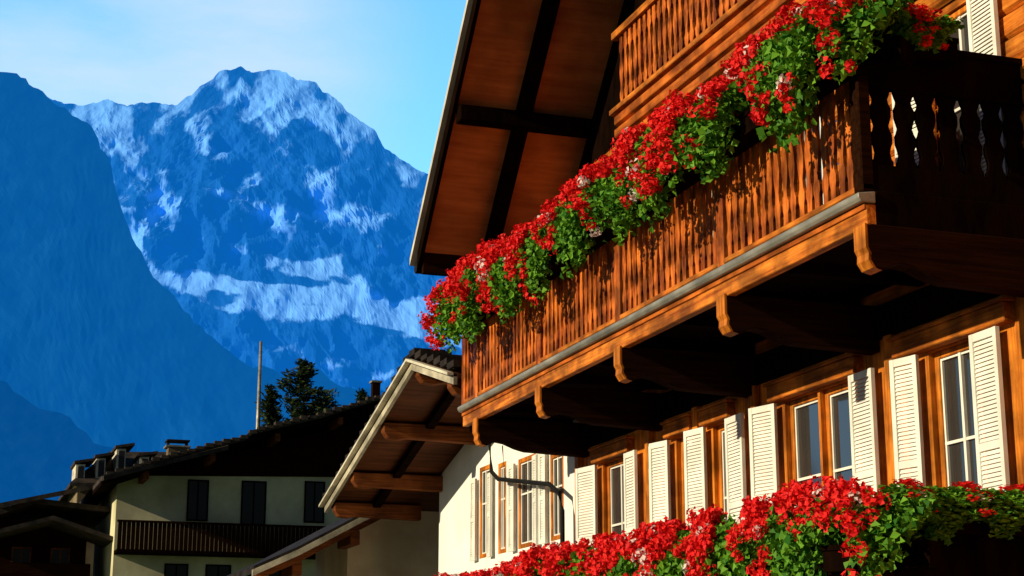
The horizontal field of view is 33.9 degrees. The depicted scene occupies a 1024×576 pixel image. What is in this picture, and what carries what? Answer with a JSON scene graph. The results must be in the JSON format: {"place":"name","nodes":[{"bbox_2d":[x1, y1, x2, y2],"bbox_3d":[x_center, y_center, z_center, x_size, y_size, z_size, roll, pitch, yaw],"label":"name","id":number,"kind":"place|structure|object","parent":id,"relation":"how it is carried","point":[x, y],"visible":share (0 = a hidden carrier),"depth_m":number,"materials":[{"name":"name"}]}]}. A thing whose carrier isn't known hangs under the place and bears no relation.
{"place":"outdoors","nodes":[
{"label":"outdoors","id":0,"kind":"place"},
{"bbox_2d":[0,380,132,502],"bbox_3d":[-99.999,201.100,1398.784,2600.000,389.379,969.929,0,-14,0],"label":"forest hill","id":1,"kind":"structure","parent":0,"point":[41,451],"depth_m":1214.69,"materials":[{"name":"blue"}]},
{"bbox_2d":[0,72,385,451],"bbox_3d":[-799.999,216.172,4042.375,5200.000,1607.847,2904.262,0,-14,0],"label":"mountain slope","id":2,"kind":"structure","parent":0,"point":[106,340],"depth_m":3236.44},
{"bbox_2d":[0,0,466,173],"label":"sky","id":3,"kind":"structure","parent":0,"point":[388,63],"materials":[{"name":"blue"}]},
{"bbox_2d":[48,66,461,390],"bbox_3d":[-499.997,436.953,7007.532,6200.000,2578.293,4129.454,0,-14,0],"label":"mountain","id":4,"kind":"structure","parent":0,"point":[276,212],"depth_m":6239.59,"materials":[{"name":"blue stone"}]},
{"bbox_2d":[256,341,261,428],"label":"flag pole","id":5,"kind":"object","parent":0,"point":[258,411],"visible":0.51,"depth_m":93.65,"materials":[{"name":"metal"}]},
{"bbox_2d":[227,511,438,575],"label":"house","id":6,"kind":"structure","parent":0,"point":[356,546],"depth_m":28.61,"materials":[{"name":"beige paint"}]},
{"bbox_2d":[319,348,579,575],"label":"house","id":7,"kind":"structure","parent":0,"point":[415,450],"depth_m":24.14,"materials":[{"name":"white paint"}]},
{"bbox_2d":[479,464,489,558],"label":"window","id":8,"kind":"structure","parent":7,"relation":"in","point":[484,470],"depth_m":24.01,"materials":[{"name":"white paint"}]},
{"bbox_2d":[498,461,505,553],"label":"window","id":9,"kind":"structure","parent":7,"relation":"in","point":[502,466],"depth_m":23.22,"materials":[{"name":"white paint"}]},
{"bbox_2d":[518,454,534,548],"bbox_3d":[0.236,2.828,22.238,0.080,1.200,0.700,5,-14,-18],"label":"window","id":10,"kind":"structure","parent":7,"relation":"in","point":[524,464],"depth_m":22.38,"materials":[{"name":"white paint"}]},
{"bbox_2d":[550,455,563,540],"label":"window","id":11,"kind":"structure","parent":7,"relation":"in","point":[556,462],"depth_m":21.24,"materials":[{"name":"grey glass"}]},
{"bbox_3d":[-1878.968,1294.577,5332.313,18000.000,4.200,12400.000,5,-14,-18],"label":"ground","id":12,"kind":"structure","parent":0,"visible":0},
{"bbox_2d":[0,484,112,575],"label":"house","id":13,"kind":"structure","parent":12,"relation":"on","point":[41,535],"depth_m":80.06,"materials":[{"name":"brown wood"}]},
{"bbox_2d":[11,547,31,562],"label":"window","id":14,"kind":"structure","parent":13,"relation":"in","point":[19,554],"depth_m":80.02,"materials":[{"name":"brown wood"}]},
{"bbox_2d":[50,548,69,563],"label":"window","id":15,"kind":"structure","parent":13,"relation":"in","point":[58,555],"depth_m":80.59,"materials":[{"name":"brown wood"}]},
{"bbox_2d":[58,439,190,575],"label":"house","id":16,"kind":"structure","parent":12,"relation":"on","point":[121,456],"depth_m":94.25,"materials":[{"name":"tile"}]},
{"bbox_2d":[80,380,385,575],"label":"house","id":17,"kind":"structure","parent":12,"relation":"on","point":[224,507],"depth_m":79.33,"materials":[{"name":"paint"}]},
{"bbox_2d":[164,563,188,575],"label":"window","id":18,"kind":"structure","parent":17,"relation":"in","point":[170,569],"depth_m":78.28,"materials":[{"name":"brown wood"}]},
{"bbox_2d":[186,479,208,521],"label":"window","id":19,"kind":"structure","parent":17,"relation":"in","point":[198,490],"depth_m":79.32,"materials":[{"name":"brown wood"}]},
{"bbox_2d":[205,564,230,575],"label":"window","id":20,"kind":"structure","parent":17,"relation":"in","point":[210,569],"depth_m":78.90,"materials":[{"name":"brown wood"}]},
{"bbox_2d":[240,480,266,523],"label":"window","id":21,"kind":"structure","parent":17,"relation":"in","point":[253,493],"depth_m":80.16,"materials":[{"name":"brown wood"}]},
{"bbox_2d":[269,570,280,575],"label":"window","id":22,"kind":"structure","parent":17,"relation":"in","point":[278,573],"depth_m":79.77,"materials":[{"name":"brown wood"}]},
{"bbox_2d":[303,481,324,522],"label":"window","id":23,"kind":"structure","parent":17,"relation":"in","point":[313,490],"depth_m":81.10,"materials":[{"name":"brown wood"}]},
{"bbox_2d":[255,383,283,425],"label":"pine tree","id":24,"kind":"object","parent":12,"relation":"on","point":[271,414],"visible":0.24,"depth_m":94.52,"materials":[{"name":"green plant"}]},
{"bbox_2d":[275,357,338,421],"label":"pine tree","id":25,"kind":"object","parent":12,"relation":"on","point":[304,373],"visible":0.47,"depth_m":93.14,"materials":[{"name":"green plant"}]},
{"bbox_2d":[306,393,340,411],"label":"pine tree","id":26,"kind":"object","parent":12,"relation":"on","point":[331,405],"visible":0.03,"depth_m":94.54,"materials":[{"name":"green plant"}]},
{"bbox_2d":[355,387,368,402],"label":"pine tree","id":27,"kind":"object","parent":12,"relation":"on","point":[362,394],"visible":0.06,"depth_m":98.50,"materials":[{"name":"green plant"}]},
{"bbox_2d":[410,0,1023,575],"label":"chalet","id":28,"kind":"object","parent":12,"relation":"on","point":[838,290],"visible":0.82,"depth_m":15.05,"materials":[{"name":"brown wood"}]},
{"bbox_2d":[418,280,485,352],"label":"flower box","id":29,"kind":"object","parent":28,"relation":"attached to","point":[440,311],"visible":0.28,"depth_m":19.99,"materials":[{"name":"red plant"}]},
{"bbox_2d":[433,572,475,575],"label":"flower box","id":30,"kind":"object","parent":28,"relation":"attached to","point":[446,574],"visible":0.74,"depth_m":19.51,"materials":[{"name":"red plant"}]},
{"bbox_2d":[441,239,504,343],"bbox_3d":[-0.378,0.089,19.170,0.853,1.195,1.236,5,-14,-18],"label":"flower box","id":31,"kind":"object","parent":28,"relation":"attached to","point":[463,286],"visible":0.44,"depth_m":18.89,"materials":[{"name":"red plant"}]},
{"bbox_2d":[463,567,493,575],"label":"flower box","id":32,"kind":"object","parent":28,"relation":"attached to","point":[472,573],"visible":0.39,"depth_m":18.65,"materials":[{"name":"red plant"}]},
{"bbox_2d":[477,556,520,575],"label":"flower box","id":33,"kind":"object","parent":28,"relation":"attached to","point":[504,568],"visible":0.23,"depth_m":17.49,"materials":[{"name":"red wood"}]},
{"bbox_2d":[472,223,544,324],"bbox_3d":[0.004,-0.120,18.207,0.772,1.090,1.279,5,-14,-18],"label":"flower box","id":34,"kind":"object","parent":28,"relation":"attached to","point":[507,295],"visible":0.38,"depth_m":18.12,"materials":[{"name":"red plant"}]},
{"bbox_2d":[502,202,575,307],"bbox_3d":[0.329,-0.313,17.237,0.723,1.075,1.228,5,-14,-18],"label":"flower box","id":35,"kind":"object","parent":28,"relation":"attached to","point":[523,248],"visible":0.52,"depth_m":17.19,"materials":[{"name":"red plant"}]},
{"bbox_2d":[510,540,569,575],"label":"flower box","id":36,"kind":"object","parent":28,"relation":"attached to","point":[530,558],"visible":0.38,"depth_m":16.45,"materials":[{"name":"red plant"}]},
{"bbox_2d":[535,532,620,575],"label":"flower box","id":37,"kind":"object","parent":28,"relation":"attached to","point":[567,559],"visible":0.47,"depth_m":15.44,"materials":[{"name":"red plant"}]},
{"bbox_2d":[539,178,622,278],"bbox_3d":[0.700,-0.612,16.293,0.665,1.055,1.241,5,-14,-18],"label":"flower box","id":38,"kind":"object","parent":28,"relation":"attached to","point":[578,244],"visible":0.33,"depth_m":16.24,"materials":[{"name":"green plant"}]},
{"bbox_2d":[566,147,669,245],"bbox_3d":[0.984,-0.838,15.321,0.863,0.926,1.230,5,-14,-18],"label":"flower box","id":39,"kind":"object","parent":28,"relation":"attached to","point":[613,210],"visible":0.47,"depth_m":15.25,"materials":[{"name":"red plant"}]},
{"bbox_2d":[607,458,630,538],"bbox_3d":[1.287,2.815,19.240,0.080,1.710,0.800,5,-14,-18],"label":"window","id":40,"kind":"structure","parent":28,"relation":"in","point":[615,470],"depth_m":19.55,"materials":[{"name":"white paint"}]},
{"bbox_2d":[583,521,666,575],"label":"flower box","id":41,"kind":"object","parent":28,"relation":"attached to","point":[612,556],"visible":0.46,"depth_m":14.59,"materials":[{"name":"red plant"}]},
{"bbox_2d":[609,89,717,233],"bbox_3d":[1.326,-1.031,14.333,0.834,1.190,1.242,5,-14,-18],"label":"flower box","id":42,"kind":"object","parent":28,"relation":"attached to","point":[660,185],"visible":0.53,"depth_m":14.12,"materials":[{"name":"red plant"}]},
{"bbox_2d":[625,506,727,575],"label":"flower box","id":43,"kind":"object","parent":28,"relation":"attached to","point":[661,536],"visible":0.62,"depth_m":13.52,"materials":[{"name":"red plant"}]},
{"bbox_2d":[681,436,693,524],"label":"window","id":44,"kind":"structure","parent":28,"relation":"in","point":[682,443],"depth_m":17.73,"materials":[{"name":"white paint"}]},
{"bbox_2d":[656,50,776,183],"bbox_3d":[1.682,-1.312,13.396,0.774,0.928,1.281,5,-14,-18],"label":"flower box","id":45,"kind":"object","parent":28,"relation":"attached to","point":[723,111],"visible":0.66,"depth_m":13.32,"materials":[{"name":"green wood"}]},
{"bbox_2d":[718,425,733,520],"bbox_3d":[2.191,2.192,16.675,0.080,1.710,0.420,5,-14,-18],"label":"window","id":46,"kind":"structure","parent":28,"relation":"in","point":[721,429],"depth_m":16.90,"materials":[{"name":"white paint"}]},
{"bbox_2d":[680,494,791,575],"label":"flower box","id":47,"kind":"object","parent":28,"relation":"attached to","point":[731,544],"visible":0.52,"depth_m":12.62,"materials":[{"name":"red plant"}]},
{"bbox_2d":[732,0,850,153],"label":"flower box","id":48,"kind":"object","parent":28,"relation":"attached to","point":[773,49],"visible":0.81,"depth_m":12.19,"materials":[{"name":"green wood"}]},
{"bbox_2d":[790,393,821,486],"bbox_3d":[2.722,1.826,15.168,0.080,1.710,0.620,5,-14,-18],"label":"window","id":49,"kind":"structure","parent":28,"relation":"in","point":[805,439],"depth_m":15.37,"materials":[{"name":"white paint"}]},
{"bbox_2d":[745,474,874,575],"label":"flower box","id":50,"kind":"object","parent":28,"relation":"attached to","point":[782,526],"visible":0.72,"depth_m":11.56,"materials":[{"name":"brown wood"}]},
{"bbox_2d":[804,118,839,203],"bbox_3d":[2.876,-0.800,15.348,0.058,1.760,0.760,5,-14,-18],"label":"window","id":51,"kind":"structure","parent":28,"relation":"in","point":[819,118],"depth_m":15.50,"materials":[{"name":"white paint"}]},
{"bbox_2d":[825,383,859,486],"bbox_3d":[2.936,1.679,14.561,0.080,1.710,0.620,5,-14,-18],"label":"window","id":52,"kind":"structure","parent":28,"relation":"in","point":[836,398],"depth_m":14.81,"materials":[{"name":"grey glass"}]},
{"bbox_2d":[777,0,921,84],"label":"flower box","id":53,"kind":"object","parent":28,"relation":"attached to","point":[867,55],"visible":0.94,"depth_m":11.72,"materials":[{"name":"green wood"}]},
{"bbox_2d":[798,476,951,575],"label":"flower box","id":54,"kind":"object","parent":28,"relation":"attached to","point":[877,556],"visible":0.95,"depth_m":10.95,"materials":[{"name":"green wood"}]},
{"bbox_2d":[850,0,964,69],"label":"flower box","id":55,"kind":"object","parent":28,"relation":"attached to","point":[937,48],"visible":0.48,"depth_m":11.98,"materials":[{"name":"green wood"}]},
{"bbox_2d":[875,478,1012,537],"bbox_3d":[2.900,1.478,11.229,0.975,0.409,0.465,5,-14,-18],"label":"flower box","id":56,"kind":"object","parent":28,"relation":"attached to","point":[963,523],"visible":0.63,"depth_m":11.15,"materials":[{"name":"green plant"}]},
{"bbox_2d":[934,342,984,487],"bbox_3d":[3.513,1.281,12.924,0.080,1.710,0.660,5,-14,-18],"label":"window","id":57,"kind":"structure","parent":28,"relation":"in","point":[952,365],"depth_m":13.12,"materials":[{"name":"grey glass"}]},
{"bbox_2d":[948,5,978,173],"bbox_3d":[3.608,-1.331,13.271,0.080,1.850,0.630,5,-14,-18],"label":"window","id":58,"kind":"structure","parent":28,"relation":"in","point":[963,45],"depth_m":13.41,"materials":[{"name":"white paint"}]},
{"bbox_2d":[937,481,1023,539],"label":"flower box","id":59,"kind":"object","parent":28,"relation":"attached to","point":[1010,523],"visible":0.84,"depth_m":11.24,"materials":[{"name":"green plant"}]},
{"bbox_2d":[989,483,1023,538],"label":"flower box","id":60,"kind":"object","parent":28,"relation":"attached to","point":[1019,488],"visible":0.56,"depth_m":11.43,"materials":[{"name":"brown wood"}]}
]}

